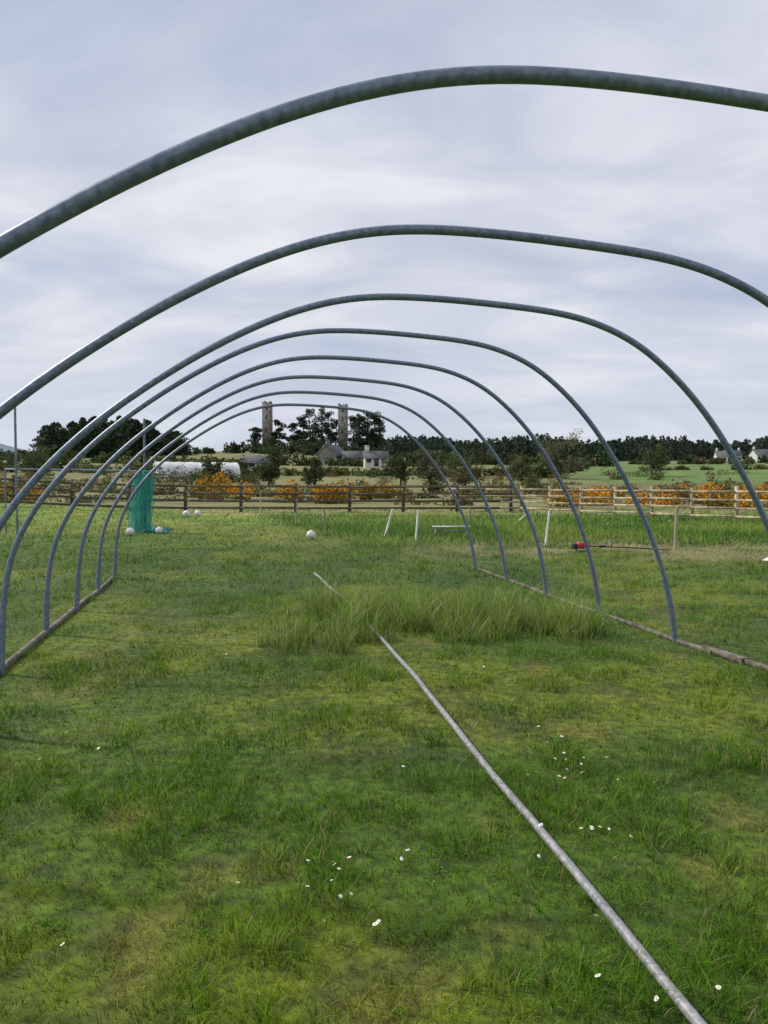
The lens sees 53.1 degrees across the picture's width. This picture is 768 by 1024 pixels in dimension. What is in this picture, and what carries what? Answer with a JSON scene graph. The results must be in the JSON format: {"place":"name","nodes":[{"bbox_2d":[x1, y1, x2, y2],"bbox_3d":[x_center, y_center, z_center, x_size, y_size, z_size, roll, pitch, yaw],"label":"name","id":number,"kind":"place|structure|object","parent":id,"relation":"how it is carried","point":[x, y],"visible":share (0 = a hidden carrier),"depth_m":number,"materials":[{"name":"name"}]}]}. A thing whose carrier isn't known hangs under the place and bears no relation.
{"place":"outdoors","nodes":[
{"label":"outdoors","id":0,"kind":"place"},
{"bbox_2d":[0,444,767,1023],"bbox_3d":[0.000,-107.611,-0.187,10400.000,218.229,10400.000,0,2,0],"label":"ground","id":1,"kind":"structure","parent":0,"point":[694,474],"depth_m":4.05,"materials":[{"name":"green plant"}]},
{"bbox_2d":[0,481,19,500],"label":"gorse bush","id":2,"kind":"object","parent":1,"relation":"on","point":[8,492],"visible":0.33,"depth_m":51.68,"materials":[{"name":"orange plant"}]},
{"bbox_2d":[0,448,27,459],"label":"distant woodland","id":3,"kind":"object","parent":1,"relation":"on","point":[3,452],"visible":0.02,"depth_m":525.60,"materials":[{"name":"green plant"}]},
{"bbox_2d":[0,444,60,476],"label":"hawthorn tree","id":4,"kind":"object","parent":1,"relation":"on","point":[43,460],"visible":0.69,"depth_m":86.49,"materials":[{"name":"green plant"}]},
{"bbox_2d":[18,485,44,500],"bbox_3d":[-24.846,-1.272,53.715,2.337,1.397,2.312,0,2,0],"label":"gorse bush","id":5,"kind":"object","parent":1,"relation":"on","point":[35,492],"visible":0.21,"depth_m":53.68,"materials":[{"name":"orange plant"}]},
{"bbox_2d":[4,407,172,534],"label":"gaelic goalposts","id":6,"kind":"object","parent":1,"relation":"on","point":[136,509],"visible":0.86,"depth_m":23.44,"materials":[{"name":"fabric"}]},
{"bbox_2d":[28,415,197,457],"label":"conifer grove","id":7,"kind":"object","parent":1,"relation":"on","point":[119,437],"visible":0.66,"depth_m":207.71,"materials":[{"name":"green plant"}]},
{"bbox_2d":[126,528,134,535],"bbox_3d":[-7.350,0.571,22.239,0.240,0.240,0.240,0,2,0],"label":"football","id":8,"kind":"object","parent":1,"relation":"on","point":[130,531],"visible":1,"depth_m":22.16,"materials":[{"name":"leather"}]},
{"bbox_2d":[155,527,162,533],"bbox_3d":[-6.750,0.553,23.039,0.220,0.220,0.220,0,2,0],"label":"football","id":9,"kind":"object","parent":1,"relation":"on","point":[158,530],"visible":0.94,"depth_m":22.96,"materials":[{"name":"leather"}]},
{"bbox_2d":[183,510,189,516],"bbox_3d":[-8.750,0.073,34.029,0.300,0.300,0.300,0,2,0],"label":"football","id":10,"kind":"object","parent":1,"relation":"on","point":[186,513],"visible":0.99,"depth_m":33.92,"materials":[{"name":"leather"}]},
{"bbox_2d":[128,463,258,482],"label":"scrub hedgerow","id":11,"kind":"object","parent":1,"relation":"on","point":[158,474],"visible":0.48,"depth_m":83.14,"materials":[{"name":"green plant"}]},
{"bbox_2d":[153,461,240,476],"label":"covered polytunnel","id":12,"kind":"structure","parent":1,"relation":"on","point":[193,466],"depth_m":93.79,"materials":[{"name":"white plastic"}]},
{"bbox_2d":[189,481,208,495],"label":"gorse bush","id":13,"kind":"object","parent":1,"relation":"on","point":[199,489],"visible":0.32,"depth_m":61.97,"materials":[{"name":"orange plant"}]},
{"bbox_2d":[193,470,231,499],"bbox_3d":[-12.562,-1.853,56.361,2.895,2.522,1.790,0,2,0],"label":"gorse bush","id":14,"kind":"object","parent":1,"relation":"on","point":[211,480],"visible":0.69,"depth_m":56.17,"materials":[{"name":"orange plant"}]},
{"bbox_2d":[199,453,225,481],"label":"hawthorn tree","id":15,"kind":"object","parent":1,"relation":"on","point":[208,466],"visible":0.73,"depth_m":77.67,"materials":[{"name":"green plant"}]},
{"bbox_2d":[212,477,256,499],"bbox_3d":[-11.310,-1.712,57.907,3.697,1.973,2.023,-2,3,-36],"label":"gorse bush","id":16,"kind":"object","parent":1,"relation":"on","point":[245,491],"visible":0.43,"depth_m":57.95,"materials":[{"name":"orange plant"}]},
{"bbox_2d":[246,427,261,441],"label":"pine tree","id":17,"kind":"object","parent":1,"relation":"on","point":[255,434],"visible":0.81,"depth_m":249.12,"materials":[{"name":"green plant"}]},
{"bbox_2d":[241,456,269,470],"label":"white shed","id":18,"kind":"structure","parent":1,"relation":"on","point":[252,461],"depth_m":110.28,"materials":[{"name":"stone"}]},
{"bbox_2d":[248,463,266,466],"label":"windows and door","id":19,"kind":"structure","parent":18,"relation":"in","point":[250,464],"depth_m":109.92,"materials":[{"name":"black glass"}]},
{"bbox_2d":[0,475,512,511],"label":"post and rail fence","id":20,"kind":"object","parent":1,"relation":"on","point":[241,493],"visible":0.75,"depth_m":39.45,"materials":[{"name":"brown wood"}]},
{"bbox_2d":[262,401,272,443],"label":"ruined stone tower","id":21,"kind":"structure","parent":1,"relation":"on","point":[267,421],"depth_m":243.35,"materials":[{"name":"grey stone"}]},
{"bbox_2d":[254,445,284,484],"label":"hawthorn tree","id":22,"kind":"object","parent":1,"relation":"on","point":[269,474],"visible":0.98,"depth_m":79.78,"materials":[{"name":"green plant"}]},
{"bbox_2d":[267,432,281,445],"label":"pine tree","id":23,"kind":"object","parent":1,"relation":"on","point":[272,439],"visible":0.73,"depth_m":238.38,"materials":[{"name":"green plant"}]},
{"bbox_2d":[0,453,550,477],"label":"scrub hedgerow","id":24,"kind":"object","parent":1,"relation":"on","point":[341,471],"visible":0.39,"depth_m":102.57,"materials":[{"name":"green plant"}]},
{"bbox_2d":[273,419,287,446],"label":"pine tree","id":25,"kind":"object","parent":1,"relation":"on","point":[283,436],"visible":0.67,"depth_m":248.66,"materials":[{"name":"green plant"}]},
{"bbox_2d":[272,479,302,502],"bbox_3d":[-6.771,-1.384,53.704,2.119,1.887,1.808,0,2,-12],"label":"gorse bush","id":26,"kind":"object","parent":1,"relation":"on","point":[288,490],"visible":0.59,"depth_m":53.51,"materials":[{"name":"orange plant"}]},
{"bbox_2d":[285,422,299,443],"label":"pine tree","id":27,"kind":"object","parent":1,"relation":"on","point":[292,425],"visible":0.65,"depth_m":253.09,"materials":[{"name":"green plant"}]},
{"bbox_2d":[289,430,308,444],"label":"pine tree","id":28,"kind":"object","parent":1,"relation":"on","point":[300,433],"visible":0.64,"depth_m":240.81,"materials":[{"name":"green plant"}]},
{"bbox_2d":[293,416,308,439],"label":"pine tree","id":29,"kind":"object","parent":1,"relation":"on","point":[302,422],"visible":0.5,"depth_m":260.30,"materials":[{"name":"green plant"}]},
{"bbox_2d":[307,530,314,538],"bbox_3d":[-2.000,0.620,21.040,0.240,0.240,0.240,0,2,0],"label":"football","id":30,"kind":"object","parent":1,"relation":"on","point":[311,534],"visible":0.91,"depth_m":20.95,"materials":[{"name":"leather"}]},
{"bbox_2d":[301,408,320,443],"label":"pine tree","id":31,"kind":"object","parent":1,"relation":"on","point":[308,411],"visible":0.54,"depth_m":253.40,"materials":[{"name":"green plant"}]},
{"bbox_2d":[5,447,617,466],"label":"scrub hedgerow","id":32,"kind":"object","parent":1,"relation":"on","point":[355,462],"visible":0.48,"depth_m":144.07,"materials":[{"name":"green plant"}]},
{"bbox_2d":[302,455,324,484],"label":"hawthorn tree","id":33,"kind":"object","parent":1,"relation":"on","point":[312,476],"visible":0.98,"depth_m":74.50,"materials":[{"name":"green plant"}]},
{"bbox_2d":[308,426,327,445],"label":"pine tree","id":34,"kind":"object","parent":1,"relation":"on","point":[315,429],"visible":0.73,"depth_m":240.41,"materials":[{"name":"green plant"}]},
{"bbox_2d":[246,439,395,456],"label":"castle scrub","id":35,"kind":"object","parent":1,"relation":"on","point":[316,448],"visible":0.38,"depth_m":227.60,"materials":[{"name":"green plant"}]},
{"bbox_2d":[309,407,334,442],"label":"pine tree","id":36,"kind":"object","parent":1,"relation":"on","point":[321,419],"visible":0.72,"depth_m":256.50,"materials":[{"name":"green plant"}]},
{"bbox_2d":[324,509,325,533],"bbox_3d":[-1.728,0.352,22.431,0.064,0.860,0.048,0,2,0],"label":"thin stake","id":37,"kind":"object","parent":1,"relation":"on","point":[324,523],"visible":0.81,"depth_m":22.41,"materials":[{"name":"brown wood"}]},
{"bbox_2d":[311,483,339,503],"bbox_3d":[-3.947,-1.164,52.080,1.979,1.655,1.647,0,2,0],"label":"gorse bush","id":38,"kind":"object","parent":1,"relation":"on","point":[320,496],"visible":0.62,"depth_m":51.81,"materials":[{"name":"orange plant"}]},
{"bbox_2d":[317,411,336,441],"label":"pine tree","id":39,"kind":"object","parent":1,"relation":"on","point":[327,424],"visible":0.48,"depth_m":260.83,"materials":[{"name":"green plant"}]},
{"bbox_2d":[315,439,343,464],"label":"stone farmhouse","id":40,"kind":"object","parent":1,"relation":"on","point":[328,450],"visible":0.48,"depth_m":155.78,"materials":[{"name":"stone"}]},
{"bbox_2d":[329,419,337,444],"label":"pine tree","id":41,"kind":"object","parent":1,"relation":"on","point":[333,436],"visible":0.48,"depth_m":256.77,"materials":[{"name":"green plant"}]},
{"bbox_2d":[321,477,356,503],"bbox_3d":[-3.221,-1.421,52.971,2.640,1.971,2.394,-2,3,-41],"label":"gorse bush","id":42,"kind":"object","parent":1,"relation":"on","point":[342,495],"visible":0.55,"depth_m":52.57,"materials":[{"name":"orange plant"}]},
{"bbox_2d":[338,403,347,447],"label":"ruined stone tower","id":43,"kind":"structure","parent":1,"relation":"on","point":[343,426],"depth_m":243.37,"materials":[{"name":"grey stone"}]},
{"bbox_2d":[341,451,362,462],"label":"stone outbuilding","id":44,"kind":"structure","parent":1,"relation":"on","point":[346,455],"depth_m":155.33,"materials":[{"name":"stone"}]},
{"bbox_2d":[348,415,361,444],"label":"pine tree","id":45,"kind":"object","parent":1,"relation":"on","point":[352,419],"visible":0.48,"depth_m":260.40,"materials":[{"name":"green plant"}]},
{"bbox_2d":[350,414,366,447],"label":"pine tree","id":46,"kind":"object","parent":1,"relation":"on","point":[359,423],"visible":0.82,"depth_m":256.53,"materials":[{"name":"green plant"}]},
{"bbox_2d":[353,429,372,450],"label":"pine tree","id":47,"kind":"object","parent":1,"relation":"on","point":[362,441],"visible":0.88,"depth_m":241.65,"materials":[{"name":"green plant"}]},
{"bbox_2d":[358,483,374,499],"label":"gorse bush","id":48,"kind":"object","parent":1,"relation":"on","point":[368,490],"visible":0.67,"depth_m":57.81,"materials":[{"name":"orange plant"}]},
{"bbox_2d":[362,410,373,446],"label":"pine tree","id":49,"kind":"object","parent":1,"relation":"on","point":[367,415],"visible":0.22,"depth_m":259.86,"materials":[{"name":"green plant"}]},
{"bbox_2d":[365,429,383,449],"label":"pine tree","id":50,"kind":"object","parent":1,"relation":"on","point":[373,435],"visible":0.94,"depth_m":242.01,"materials":[{"name":"green plant"}]},
{"bbox_2d":[366,411,384,448],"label":"pine tree","id":51,"kind":"object","parent":1,"relation":"on","point":[374,417],"visible":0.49,"depth_m":253.48,"materials":[{"name":"green plant"}]},
{"bbox_2d":[362,445,389,467],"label":"white cottage","id":52,"kind":"structure","parent":1,"relation":"on","point":[372,459],"depth_m":134.10,"materials":[{"name":"paint"}]},
{"bbox_2d":[366,459,384,465],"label":"windows and door","id":53,"kind":"structure","parent":52,"relation":"in","point":[376,461],"depth_m":133.94,"materials":[{"name":"brown wood"}]},
{"bbox_2d":[371,418,386,443],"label":"pine tree","id":54,"kind":"object","parent":1,"relation":"on","point":[383,430],"visible":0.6,"depth_m":255.01,"materials":[{"name":"green plant"}]},
{"bbox_2d":[39,611,720,1000],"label":"daisies","id":55,"kind":"object","parent":1,"relation":"on","point":[433,881],"visible":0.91,"depth_m":3.06,"materials":[{"name":"white plant"}]},
{"bbox_2d":[0,441,766,463],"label":"scrub hedgerow","id":56,"kind":"object","parent":1,"relation":"on","point":[234,447],"visible":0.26,"depth_m":220.50,"materials":[{"name":"green plant"}]},
{"bbox_2d":[0,65,767,674],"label":"polytunnel frame","id":57,"kind":"object","parent":1,"relation":"on","point":[26,231],"visible":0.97,"depth_m":4.82,"materials":[{"name":"metal"}]},
{"bbox_2d":[0,464,767,505],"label":"scrub","id":58,"kind":"object","parent":1,"relation":"on","point":[554,482],"visible":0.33,"depth_m":73.23,"materials":[{"name":"green plant"}]},
{"bbox_2d":[0,477,767,498],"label":"scrub hedgerow","id":59,"kind":"object","parent":1,"relation":"on","point":[522,483],"visible":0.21,"depth_m":64.98,"materials":[{"name":"green plant"}]},
{"bbox_2d":[0,665,767,1015],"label":"lawn weeds","id":60,"kind":"object","parent":1,"relation":"on","point":[206,931],"visible":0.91,"depth_m":3.35,"materials":[{"name":"green plant"}]},
{"bbox_2d":[373,482,401,498],"bbox_3d":[0.163,-1.581,60.261,2.923,1.516,2.264,0,2,0],"label":"gorse bush","id":61,"kind":"object","parent":1,"relation":"on","point":[391,490],"visible":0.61,"depth_m":60.09,"materials":[{"name":"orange plant"}]},
{"bbox_2d":[384,509,392,535],"bbox_3d":[0.124,0.358,22.280,0.323,0.902,0.059,-1,2,-22],"label":"white stake","id":62,"kind":"object","parent":1,"relation":"on","point":[387,527],"visible":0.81,"depth_m":22.27,"materials":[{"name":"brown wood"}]},
{"bbox_2d":[387,454,410,485],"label":"hawthorn tree","id":63,"kind":"object","parent":1,"relation":"on","point":[401,474],"visible":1,"depth_m":79.93,"materials":[{"name":"green plant"}]},
{"bbox_2d":[415,510,418,539],"bbox_3d":[0.877,0.406,20.581,0.054,0.915,0.166,1,3,29],"label":"white stake","id":64,"kind":"object","parent":1,"relation":"on","point":[417,524],"visible":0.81,"depth_m":20.57,"materials":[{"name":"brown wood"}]},
{"bbox_2d":[412,449,455,488],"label":"hawthorn tree","id":65,"kind":"object","parent":1,"relation":"on","point":[425,464],"visible":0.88,"depth_m":69.32,"materials":[{"name":"green plant"}]},
{"bbox_2d":[246,567,627,655],"bbox_3d":[0.662,0.932,8.271,4.028,0.650,3.115,0,2,0],"label":"tall grass tussock","id":66,"kind":"object","parent":1,"relation":"on","point":[496,620],"depth_m":8.02,"materials":[{"name":"green plant"}]},
{"bbox_2d":[432,526,470,535],"bbox_3d":[1.950,0.553,22.238,1.101,0.295,0.244,0,2,-2],"label":"plank bench","id":67,"kind":"object","parent":1,"relation":"on","point":[436,530],"visible":0.69,"depth_m":22.14,"materials":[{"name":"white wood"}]},
{"bbox_2d":[444,454,486,485],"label":"hawthorn tree","id":68,"kind":"object","parent":1,"relation":"on","point":[467,479],"visible":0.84,"depth_m":71.56,"materials":[{"name":"green plant"}]},
{"bbox_2d":[469,504,470,524],"bbox_3d":[2.908,0.199,26.027,0.066,0.910,0.050,0,2,0],"label":"thin stake","id":69,"kind":"object","parent":1,"relation":"on","point":[469,514],"visible":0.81,"depth_m":26.01,"materials":[{"name":"brown wood"}]},
{"bbox_2d":[313,572,707,1023],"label":"ridge pole","id":70,"kind":"object","parent":1,"relation":"on","point":[689,1012],"visible":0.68,"depth_m":2.93,"materials":[{"name":"metal"}]},
{"bbox_2d":[505,453,541,483],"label":"hawthorn tree","id":71,"kind":"object","parent":1,"relation":"on","point":[517,467],"visible":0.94,"depth_m":79.39,"materials":[{"name":"green plant"}]},
{"bbox_2d":[544,511,549,545],"bbox_3d":[3.990,0.457,18.779,0.207,0.966,0.056,-2,3,-38],"label":"white stake","id":72,"kind":"object","parent":1,"relation":"on","point":[546,536],"visible":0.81,"depth_m":18.77,"materials":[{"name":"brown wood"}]},
{"bbox_2d":[531,429,589,477],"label":"hawthorn tree","id":73,"kind":"object","parent":1,"relation":"on","point":[551,449],"visible":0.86,"depth_m":89.48,"materials":[{"name":"green plant"}]},
{"bbox_2d":[361,433,767,460],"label":"distant forest","id":74,"kind":"object","parent":1,"relation":"on","point":[629,450],"visible":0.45,"depth_m":425.82,"materials":[{"name":"green plant"}]},
{"bbox_2d":[543,457,598,476],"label":"scrub hedgerow","id":75,"kind":"object","parent":1,"relation":"on","point":[589,462],"visible":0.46,"depth_m":116.48,"materials":[{"name":"green plant"}]},
{"bbox_2d":[449,486,767,521],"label":"timber fence","id":76,"kind":"object","parent":1,"relation":"on","point":[736,500],"visible":0.76,"depth_m":33.72,"materials":[{"name":"brown wood"}]},
{"bbox_2d":[571,540,668,551],"bbox_3d":[5.258,0.758,17.052,2.174,0.251,0.529,0,2,0],"label":"brush cutter","id":77,"kind":"object","parent":1,"relation":"on","point":[579,546],"visible":0.79,"depth_m":17.02,"materials":[{"name":"red metal"}]},
{"bbox_2d":[635,443,671,476],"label":"hawthorn tree","id":78,"kind":"object","parent":1,"relation":"on","point":[653,461],"visible":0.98,"depth_m":91.54,"materials":[{"name":"green plant"}]},
{"bbox_2d":[542,482,767,507],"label":"gorse thicket","id":79,"kind":"object","parent":1,"relation":"on","point":[680,495],"visible":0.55,"depth_m":48.52,"materials":[{"name":"orange plant"}]},
{"bbox_2d":[673,507,678,549],"bbox_3d":[6.661,0.425,17.528,0.105,1.099,0.088,1,2,22],"label":"wooden post","id":80,"kind":"object","parent":1,"relation":"on","point":[676,528],"visible":0.81,"depth_m":17.50,"materials":[{"name":"brown wood"}]},
{"bbox_2d":[635,455,767,464],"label":"scrub hedgerow","id":81,"kind":"object","parent":1,"relation":"on","point":[720,460],"visible":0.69,"depth_m":175.16,"materials":[{"name":"green plant"}]},
{"bbox_2d":[638,463,767,469],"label":"scrub hedgerow","id":82,"kind":"object","parent":1,"relation":"on","point":[703,467],"visible":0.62,"depth_m":116.58,"materials":[{"name":"green plant"}]},
{"bbox_2d":[713,448,742,461],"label":"bungalow","id":83,"kind":"object","parent":1,"relation":"on","point":[725,455],"visible":0.65,"depth_m":297.18,"materials":[{"name":"paint"}]},
{"bbox_2d":[747,447,767,461],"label":"bungalow","id":84,"kind":"object","parent":1,"relation":"on","point":[754,453],"visible":0.56,"depth_m":299.81,"materials":[{"name":"paint"}]},
{"bbox_2d":[0,0,767,452],"label":"sky","id":85,"kind":"structure","parent":0,"point":[91,90],"materials":[{"name":"grey"}]}
]}

